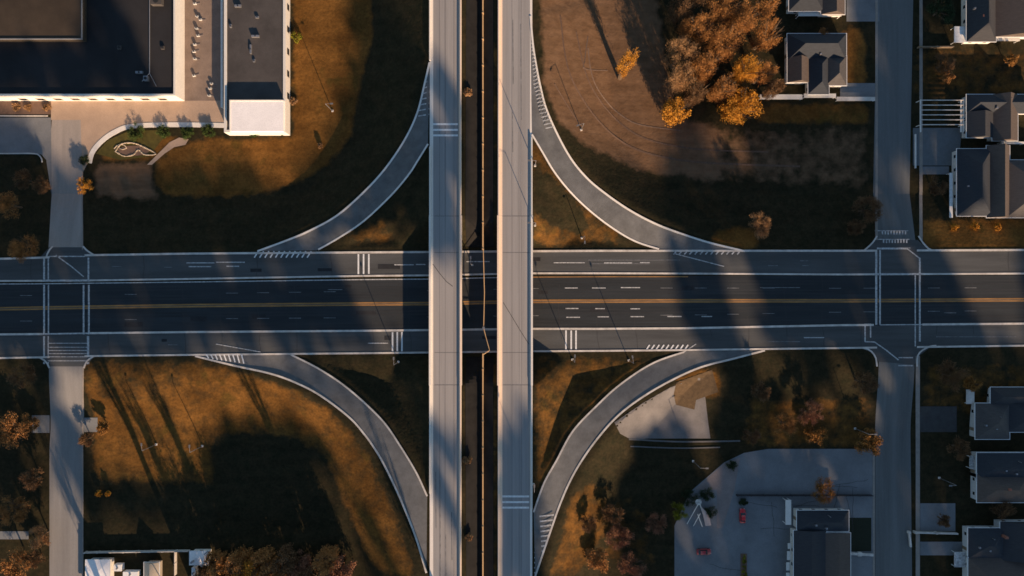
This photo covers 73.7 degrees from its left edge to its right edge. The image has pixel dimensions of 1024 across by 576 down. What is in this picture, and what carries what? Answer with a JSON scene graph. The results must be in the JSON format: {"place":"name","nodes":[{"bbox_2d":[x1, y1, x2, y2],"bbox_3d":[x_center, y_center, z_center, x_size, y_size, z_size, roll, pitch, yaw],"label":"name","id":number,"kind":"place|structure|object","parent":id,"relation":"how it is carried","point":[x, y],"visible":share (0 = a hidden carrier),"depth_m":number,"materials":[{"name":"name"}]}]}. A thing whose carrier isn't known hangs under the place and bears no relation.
{"place":"outdoors","nodes":[
{"label":"outdoors","id":0,"kind":"place"},
{"bbox_2d":[49,120,82,246],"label":"street","id":1,"kind":"structure","parent":0,"point":[66,206],"depth_m":217.47,"materials":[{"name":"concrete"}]},
{"bbox_2d":[41,247,89,256],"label":"street apron","id":2,"kind":"object","parent":1,"relation":"on","point":[67,251],"visible":1,"depth_m":213.26,"materials":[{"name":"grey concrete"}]},
{"bbox_2d":[49,366,83,575],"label":"street","id":3,"kind":"structure","parent":0,"point":[65,491],"depth_m":215.87,"materials":[{"name":"asphalt"}]},
{"bbox_2d":[96,130,166,159],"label":"garden lawn","id":4,"kind":"structure","parent":0,"point":[150,139],"depth_m":217.47,"materials":[{"name":"plant"}]},
{"bbox_2d":[114,142,155,156],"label":"garden bed","id":5,"kind":"object","parent":4,"relation":"on","point":[134,150],"visible":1,"depth_m":217.41,"materials":[{"name":"stone"}]},
{"bbox_2d":[81,0,922,575],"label":"sidewalk","id":6,"kind":"structure","parent":0,"point":[877,238],"depth_m":215.79,"materials":[{"name":"concrete"}]},
{"bbox_2d":[0,0,1023,575],"bbox_3d":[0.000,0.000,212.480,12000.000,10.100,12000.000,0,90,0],"label":"ground","id":7,"kind":"structure","parent":0,"point":[274,462],"depth_m":215.93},
{"bbox_2d":[0,410,28,448],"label":"autumn tree","id":8,"kind":"object","parent":7,"relation":"on","point":[7,425],"visible":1,"depth_m":210.19,"materials":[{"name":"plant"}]},
{"bbox_2d":[0,494,30,526],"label":"autumn tree","id":9,"kind":"object","parent":7,"relation":"on","point":[4,512],"visible":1,"depth_m":211.18,"materials":[{"name":"brown plant"}]},
{"bbox_2d":[0,546,32,575],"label":"autumn tree","id":10,"kind":"object","parent":7,"relation":"on","point":[11,571],"visible":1,"depth_m":210.24,"materials":[{"name":"brown plant"}]},
{"bbox_2d":[5,364,37,387],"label":"autumn tree","id":11,"kind":"object","parent":7,"relation":"on","point":[30,374],"visible":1,"depth_m":208.15,"materials":[{"name":"brown plant"}]},
{"bbox_2d":[7,232,38,263],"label":"autumn tree","id":12,"kind":"object","parent":7,"relation":"on","point":[19,247],"visible":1,"depth_m":208.50,"materials":[{"name":"brown plant"}]},
{"bbox_2d":[0,101,50,113],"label":"planting bed","id":13,"kind":"object","parent":7,"relation":"on","point":[6,107],"visible":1,"depth_m":217.44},
{"bbox_2d":[0,118,51,194],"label":"parking lot","id":14,"kind":"structure","parent":7,"relation":"on","point":[25,135],"depth_m":217.45,"materials":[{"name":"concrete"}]},
{"bbox_2d":[0,0,184,100],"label":"flat roofed building","id":15,"kind":"structure","parent":7,"relation":"on","point":[92,50],"depth_m":212.03,"materials":[{"name":"concrete"}]},
{"bbox_2d":[85,557,113,575],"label":"house","id":16,"kind":"structure","parent":7,"relation":"on","point":[99,566],"depth_m":212.66,"materials":[{"name":"white metal"}]},
{"bbox_2d":[51,101,223,203],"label":"forecourt","id":17,"kind":"structure","parent":7,"relation":"on","point":[99,120],"depth_m":217.46,"materials":[{"name":"concrete"}]},
{"bbox_2d":[88,122,223,163],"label":"footpath","id":18,"kind":"structure","parent":7,"relation":"on","point":[100,142],"depth_m":217.36,"materials":[{"name":"white concrete"}]},
{"bbox_2d":[185,0,220,100],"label":"forecourt","id":19,"kind":"structure","parent":7,"relation":"on","point":[206,67],"depth_m":217.44,"materials":[{"name":"concrete"}]},
{"bbox_2d":[223,544,255,575],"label":"autumn tree","id":20,"kind":"object","parent":7,"relation":"on","point":[241,557],"visible":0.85,"depth_m":208.60,"materials":[{"name":"brown plant"}]},
{"bbox_2d":[224,0,289,135],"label":"flat roofed building","id":21,"kind":"structure","parent":7,"relation":"on","point":[256,67],"depth_m":213.48,"materials":[{"name":"concrete"}]},
{"bbox_2d":[248,545,277,575],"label":"autumn tree","id":22,"kind":"object","parent":7,"relation":"on","point":[262,557],"visible":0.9,"depth_m":207.30,"materials":[{"name":"brown plant"}]},
{"bbox_2d":[269,542,299,575],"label":"autumn tree","id":23,"kind":"object","parent":7,"relation":"on","point":[288,557],"visible":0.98,"depth_m":208.39,"materials":[{"name":"brown plant"}]},
{"bbox_2d":[201,355,426,565],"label":"ramp","id":24,"kind":"structure","parent":7,"relation":"on","point":[373,427],"depth_m":210.21,"materials":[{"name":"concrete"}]},
{"bbox_2d":[195,354,427,572],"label":"ramp kerb","id":25,"kind":"structure","parent":24,"relation":"on","point":[357,425],"depth_m":210.22,"materials":[{"name":"concrete"}]},
{"bbox_2d":[311,544,340,575],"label":"autumn tree","id":26,"kind":"object","parent":7,"relation":"on","point":[333,552],"visible":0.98,"depth_m":207.86,"materials":[{"name":"brown plant"}]},
{"bbox_2d":[324,552,356,575],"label":"autumn tree","id":27,"kind":"object","parent":7,"relation":"on","point":[340,571],"visible":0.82,"depth_m":211.66,"materials":[{"name":"brown plant"}]},
{"bbox_2d":[262,71,428,250],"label":"ramp","id":28,"kind":"structure","parent":7,"relation":"on","point":[379,191],"depth_m":210.42,"materials":[{"name":"asphalt"}]},
{"bbox_2d":[257,62,429,251],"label":"ramp kerb","id":29,"kind":"structure","parent":28,"relation":"on","point":[368,187],"depth_m":210.36,"materials":[{"name":"white concrete"}]},
{"bbox_2d":[429,215,461,385],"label":"overpass","id":30,"kind":"object","parent":7,"relation":"on","point":[445,300],"visible":0.99,"depth_m":207.33,"materials":[{"name":"concrete"}]},
{"bbox_2d":[433,0,461,215],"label":"highway","id":31,"kind":"structure","parent":7,"relation":"on","point":[452,104],"depth_m":207.33,"materials":[{"name":"concrete"}]},
{"bbox_2d":[430,0,432,215],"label":"shoulder","id":32,"kind":"object","parent":31,"relation":"on","point":[431,103],"visible":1,"depth_m":207.31},
{"bbox_2d":[433,385,461,575],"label":"highway","id":33,"kind":"structure","parent":7,"relation":"on","point":[452,468],"depth_m":207.33,"materials":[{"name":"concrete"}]},
{"bbox_2d":[430,385,432,575],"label":"shoulder","id":34,"kind":"object","parent":33,"relation":"on","point":[431,533],"visible":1,"depth_m":207.31},
{"bbox_2d":[439,0,521,575],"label":"tyre track","id":35,"kind":"structure","parent":33,"relation":"on","point":[445,215],"depth_m":207.30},
{"bbox_2d":[465,0,493,246],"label":"drainage ditch","id":36,"kind":"object","parent":7,"relation":"on","point":[473,192],"visible":1,"depth_m":208.71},
{"bbox_2d":[465,357,493,575],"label":"drainage ditch","id":37,"kind":"object","parent":7,"relation":"on","point":[473,407],"visible":1,"depth_m":208.75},
{"bbox_2d":[482,0,483,249],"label":"median wall","id":38,"kind":"structure","parent":7,"relation":"on","point":[482,124],"depth_m":208.03,"materials":[{"name":"concrete"}]},
{"bbox_2d":[482,352,483,575],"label":"median wall","id":39,"kind":"structure","parent":7,"relation":"on","point":[482,464],"depth_m":208.03,"materials":[{"name":"concrete"}]},
{"bbox_2d":[0,249,1023,358],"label":"kerb","id":40,"kind":"structure","parent":7,"relation":"on","point":[203,253],"depth_m":213.17,"materials":[{"name":"concrete"}]},
{"bbox_2d":[497,215,532,385],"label":"overpass","id":41,"kind":"object","parent":7,"relation":"on","point":[514,300],"visible":0.98,"depth_m":207.33,"materials":[{"name":"concrete"}]},
{"bbox_2d":[502,385,529,575],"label":"highway","id":42,"kind":"structure","parent":7,"relation":"on","point":[510,476],"depth_m":207.33,"materials":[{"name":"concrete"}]},
{"bbox_2d":[499,385,501,575],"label":"shoulder","id":43,"kind":"object","parent":42,"relation":"on","point":[500,480],"visible":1,"depth_m":207.31},
{"bbox_2d":[584,546,610,573],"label":"autumn tree","id":44,"kind":"object","parent":7,"relation":"on","point":[596,563],"visible":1,"depth_m":210.51,"materials":[{"name":"brown plant"}]},
{"bbox_2d":[605,523,634,549],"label":"autumn tree","id":45,"kind":"object","parent":7,"relation":"on","point":[624,533],"visible":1,"depth_m":211.78,"materials":[{"name":"brown plant"}]},
{"bbox_2d":[616,551,646,575],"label":"autumn tree","id":46,"kind":"object","parent":7,"relation":"on","point":[633,570],"visible":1,"depth_m":211.45,"materials":[{"name":"brown plant"}]},
{"bbox_2d":[531,40,733,249],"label":"ramp","id":47,"kind":"structure","parent":7,"relation":"on","point":[598,202],"depth_m":210.88,"materials":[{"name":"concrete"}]},
{"bbox_2d":[530,16,744,251],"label":"ramp kerb","id":48,"kind":"structure","parent":47,"relation":"on","point":[592,183],"depth_m":210.42,"materials":[{"name":"white concrete"}]},
{"bbox_2d":[534,350,760,571],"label":"ramp","id":49,"kind":"structure","parent":7,"relation":"on","point":[598,419],"depth_m":210.41,"materials":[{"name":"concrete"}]},
{"bbox_2d":[533,350,764,575],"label":"ramp kerb","id":50,"kind":"structure","parent":49,"relation":"on","point":[613,420],"depth_m":210.26,"materials":[{"name":"concrete"}]},
{"bbox_2d":[614,378,709,438],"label":"concrete apron","id":51,"kind":"object","parent":7,"relation":"on","point":[662,415],"visible":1,"depth_m":215.08,"materials":[{"name":"concrete"}]},
{"bbox_2d":[659,96,691,127],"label":"autumn tree","id":52,"kind":"object","parent":7,"relation":"on","point":[672,110],"visible":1,"depth_m":210.15,"materials":[{"name":"orange plant"}]},
{"bbox_2d":[554,16,799,166],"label":"wheel rut","id":53,"kind":"structure","parent":7,"relation":"on","point":[624,143],"depth_m":217.46,"materials":[{"name":"soil"}]},
{"bbox_2d":[663,60,695,95],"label":"autumn tree","id":54,"kind":"object","parent":7,"relation":"on","point":[679,76],"visible":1,"depth_m":204.39,"materials":[{"name":"brown plant"}]},
{"bbox_2d":[661,34,700,73],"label":"autumn tree","id":55,"kind":"object","parent":7,"relation":"on","point":[680,55],"visible":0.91,"depth_m":204.21,"materials":[{"name":"brown plant"}]},
{"bbox_2d":[664,0,704,26],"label":"autumn tree","id":56,"kind":"object","parent":7,"relation":"on","point":[682,6],"visible":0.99,"depth_m":206.48,"materials":[{"name":"brown plant"}]},
{"bbox_2d":[681,79,709,109],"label":"autumn tree","id":57,"kind":"object","parent":7,"relation":"on","point":[698,92],"visible":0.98,"depth_m":206.73,"materials":[{"name":"brown plant"}]},
{"bbox_2d":[674,9,717,50],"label":"autumn tree","id":58,"kind":"object","parent":7,"relation":"on","point":[695,29],"visible":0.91,"depth_m":204.57,"materials":[{"name":"brown plant"}]},
{"bbox_2d":[684,50,723,83],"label":"autumn tree","id":59,"kind":"object","parent":7,"relation":"on","point":[702,67],"visible":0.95,"depth_m":204.16,"materials":[{"name":"brown plant"}]},
{"bbox_2d":[700,0,740,27],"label":"autumn tree","id":60,"kind":"object","parent":7,"relation":"on","point":[722,10],"visible":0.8,"depth_m":204.34,"materials":[{"name":"brown plant"}]},
{"bbox_2d":[706,72,736,104],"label":"autumn tree","id":61,"kind":"object","parent":7,"relation":"on","point":[725,88],"visible":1,"depth_m":206.30,"materials":[{"name":"brown plant"}]},
{"bbox_2d":[702,22,745,64],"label":"autumn tree","id":62,"kind":"object","parent":7,"relation":"on","point":[721,40],"visible":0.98,"depth_m":204.00,"materials":[{"name":"brown plant"}]},
{"bbox_2d":[716,87,763,125],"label":"autumn tree","id":63,"kind":"object","parent":7,"relation":"on","point":[738,107],"visible":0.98,"depth_m":209.81,"materials":[{"name":"orange plant"}]},
{"bbox_2d":[721,0,758,42],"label":"autumn tree","id":64,"kind":"object","parent":7,"relation":"on","point":[743,21],"visible":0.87,"depth_m":202.69,"materials":[{"name":"brown plant"}]},
{"bbox_2d":[730,55,764,85],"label":"autumn tree","id":65,"kind":"object","parent":7,"relation":"on","point":[744,70],"visible":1,"depth_m":205.15,"materials":[{"name":"orange plant"}]},
{"bbox_2d":[743,0,780,26],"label":"autumn tree","id":66,"kind":"object","parent":7,"relation":"on","point":[765,8],"visible":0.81,"depth_m":204.97,"materials":[{"name":"brown plant"}]},
{"bbox_2d":[745,17,784,52],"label":"autumn tree","id":67,"kind":"object","parent":7,"relation":"on","point":[759,43],"visible":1,"depth_m":206.49,"materials":[{"name":"brown plant"}]},
{"bbox_2d":[674,449,872,575],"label":"parking lot","id":68,"kind":"structure","parent":7,"relation":"on","point":[775,471],"depth_m":215.85,"materials":[{"name":"asphalt"}]},
{"bbox_2d":[695,458,739,527],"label":"worn lot surface","id":69,"kind":"object","parent":68,"relation":"on","point":[721,480],"visible":1,"depth_m":215.84,"materials":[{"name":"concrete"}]},
{"bbox_2d":[849,518,870,550],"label":"dark lawn","id":70,"kind":"structure","parent":68,"relation":"on","point":[860,529],"depth_m":215.83,"materials":[{"name":"plant"}]},
{"bbox_2d":[786,0,844,18],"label":"house","id":71,"kind":"structure","parent":7,"relation":"on","point":[827,8],"depth_m":213.78,"materials":[{"name":"stone"}]},
{"bbox_2d":[783,498,850,575],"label":"house","id":72,"kind":"structure","parent":7,"relation":"on","point":[821,544],"depth_m":211.56,"materials":[{"name":"stone"}]},
{"bbox_2d":[759,33,874,100],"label":"house","id":73,"kind":"structure","parent":7,"relation":"on","point":[816,64],"depth_m":213.25,"materials":[{"name":"stone"}]},
{"bbox_2d":[810,475,836,504],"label":"autumn tree","id":74,"kind":"object","parent":7,"relation":"on","point":[822,486],"visible":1,"depth_m":210.60,"materials":[{"name":"brown plant"}]},
{"bbox_2d":[852,371,880,394],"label":"autumn tree","id":75,"kind":"object","parent":7,"relation":"on","point":[866,378],"visible":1,"depth_m":208.02,"materials":[{"name":"brown plant"}]},
{"bbox_2d":[851,194,883,223],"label":"autumn tree","id":76,"kind":"object","parent":7,"relation":"on","point":[875,207],"visible":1,"depth_m":210.81,"materials":[{"name":"brown plant"}]},
{"bbox_2d":[854,428,883,456],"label":"autumn tree","id":77,"kind":"object","parent":7,"relation":"on","point":[867,444],"visible":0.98,"depth_m":211.56,"materials":[{"name":"brown plant"}]},
{"bbox_2d":[914,99,964,167],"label":"pergola","id":78,"kind":"object","parent":7,"relation":"on","point":[960,114],"visible":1,"depth_m":215.01,"materials":[{"name":"wood"}]},
{"bbox_2d":[926,0,955,24],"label":"autumn tree","id":79,"kind":"object","parent":7,"relation":"on","point":[947,7],"visible":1,"depth_m":212.53,"materials":[{"name":"green plant"}]},
{"bbox_2d":[934,358,970,392],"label":"autumn tree","id":80,"kind":"object","parent":7,"relation":"on","point":[952,377],"visible":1,"depth_m":208.35,"materials":[{"name":"brown plant"}]},
{"bbox_2d":[946,144,1023,217],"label":"house","id":81,"kind":"structure","parent":7,"relation":"on","point":[987,181],"depth_m":212.95,"materials":[{"name":"stone"}]},
{"bbox_2d":[950,0,1023,43],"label":"house","id":82,"kind":"structure","parent":7,"relation":"on","point":[985,21],"depth_m":213.15,"materials":[{"name":"grey"}]},
{"bbox_2d":[951,519,1023,575],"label":"house","id":83,"kind":"structure","parent":7,"relation":"on","point":[997,549],"depth_m":211.72,"materials":[{"name":"stone"}]},
{"bbox_2d":[962,92,1023,144],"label":"house","id":84,"kind":"structure","parent":7,"relation":"on","point":[991,117],"depth_m":213.31,"materials":[{"name":"stone"}]},
{"bbox_2d":[966,451,1023,502],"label":"house","id":85,"kind":"structure","parent":7,"relation":"on","point":[996,476],"depth_m":211.39,"materials":[{"name":"stone"}]},
{"bbox_2d":[966,387,1023,439],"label":"house","id":86,"kind":"structure","parent":7,"relation":"on","point":[999,415],"depth_m":211.87,"materials":[{"name":"grey"}]},
{"bbox_2d":[0,275,1023,334],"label":"road","id":87,"kind":"structure","parent":0,"point":[478,317],"depth_m":213.30,"materials":[{"name":"asphalt"}]},
{"bbox_2d":[124,257,693,341],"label":"road patch","id":88,"kind":"object","parent":87,"relation":"on","point":[255,316],"visible":0.99,"depth_m":213.29,"materials":[{"name":"asphalt"}]},
{"bbox_2d":[3,273,922,334],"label":"lane marking","id":89,"kind":"object","parent":87,"relation":"on","point":[316,280],"visible":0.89,"depth_m":213.29,"materials":[{"name":"white paint"}]},
{"bbox_2d":[43,250,920,363],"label":"crosswalk marking","id":90,"kind":"object","parent":87,"relation":"on","point":[864,326],"visible":1,"depth_m":213.27,"materials":[{"name":"white paint"}]},
{"bbox_2d":[186,261,823,343],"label":"lane dash marking","id":91,"kind":"object","parent":87,"relation":"on","point":[488,261],"visible":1,"depth_m":213.28,"materials":[{"name":"white paint"}]},
{"bbox_2d":[0,272,1023,334],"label":"median kerb","id":92,"kind":"structure","parent":87,"relation":"on","point":[643,328],"depth_m":213.20,"materials":[{"name":"concrete"}]},
{"bbox_2d":[0,276,1023,310],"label":"yellow centre marking","id":93,"kind":"object","parent":87,"relation":"on","point":[628,300],"visible":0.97,"depth_m":213.28,"materials":[{"name":"paint"}]},
{"bbox_2d":[0,299,1023,308],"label":"worn median marking","id":94,"kind":"object","parent":87,"relation":"on","point":[496,302],"visible":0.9,"depth_m":213.29,"materials":[{"name":"paint"}]},
{"bbox_2d":[20,260,1015,344],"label":"faded lane marking","id":95,"kind":"object","parent":87,"relation":"on","point":[621,263],"visible":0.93,"depth_m":213.28,"materials":[{"name":"white paint"}]},
{"bbox_2d":[30,252,1009,352],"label":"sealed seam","id":96,"kind":"object","parent":87,"relation":"on","point":[483,300],"visible":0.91,"depth_m":213.29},
{"bbox_2d":[0,250,1023,279],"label":"service road","id":97,"kind":"structure","parent":0,"point":[153,266],"depth_m":213.31,"materials":[{"name":"asphalt"}]},
{"bbox_2d":[0,325,1023,357],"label":"service road","id":98,"kind":"structure","parent":0,"point":[341,342],"depth_m":213.31,"materials":[{"name":"asphalt"}]},
{"bbox_2d":[502,0,529,215],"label":"highway","id":99,"kind":"structure","parent":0,"point":[510,105],"depth_m":207.33,"materials":[{"name":"concrete"}]},
{"bbox_2d":[499,0,501,215],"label":"shoulder","id":100,"kind":"object","parent":99,"relation":"on","point":[500,107],"visible":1,"depth_m":207.31},
{"bbox_2d":[674,370,717,408],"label":"bare earth path","id":101,"kind":"structure","parent":0,"point":[689,392],"depth_m":214.03,"materials":[{"name":"brown soil"}]},
{"bbox_2d":[840,83,874,96],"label":"driveway","id":102,"kind":"structure","parent":0,"point":[858,90],"depth_m":217.45,"materials":[{"name":"concrete"}]},
{"bbox_2d":[847,0,878,20],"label":"driveway","id":103,"kind":"structure","parent":0,"point":[860,10],"depth_m":217.45,"materials":[{"name":"concrete"}]},
{"bbox_2d":[873,0,914,239],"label":"street","id":104,"kind":"structure","parent":0,"point":[895,28],"depth_m":217.47,"materials":[{"name":"asphalt"}]},
{"bbox_2d":[866,240,926,249],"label":"street apron","id":105,"kind":"object","parent":104,"relation":"on","point":[909,244],"visible":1,"depth_m":213.43,"materials":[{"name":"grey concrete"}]},
{"bbox_2d":[875,362,914,575],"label":"street","id":106,"kind":"structure","parent":0,"point":[893,550],"depth_m":215.87,"materials":[{"name":"asphalt"}]},
{"bbox_2d":[48,248,919,365],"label":"intersection marking","id":107,"kind":"object","parent":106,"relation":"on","point":[87,343],"visible":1,"depth_m":213.25,"materials":[{"name":"white paint"}]},
{"bbox_2d":[864,346,928,364],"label":"street apron","id":108,"kind":"object","parent":106,"relation":"on","point":[881,354],"visible":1,"depth_m":213.26,"materials":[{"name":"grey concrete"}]},
{"bbox_2d":[913,128,960,165],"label":"driveway","id":109,"kind":"structure","parent":0,"point":[940,145],"depth_m":217.44,"materials":[{"name":"concrete"}]},
{"bbox_2d":[920,503,954,530],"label":"driveway","id":110,"kind":"structure","parent":0,"point":[929,514],"depth_m":215.85,"materials":[{"name":"concrete"}]},
{"bbox_2d":[920,406,956,431],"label":"driveway","id":111,"kind":"structure","parent":0,"point":[938,418],"depth_m":215.55,"materials":[{"name":"concrete"}]},
{"bbox_2d":[920,542,961,554],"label":"driveway","id":112,"kind":"structure","parent":0,"point":[936,548],"depth_m":215.85,"materials":[{"name":"concrete"}]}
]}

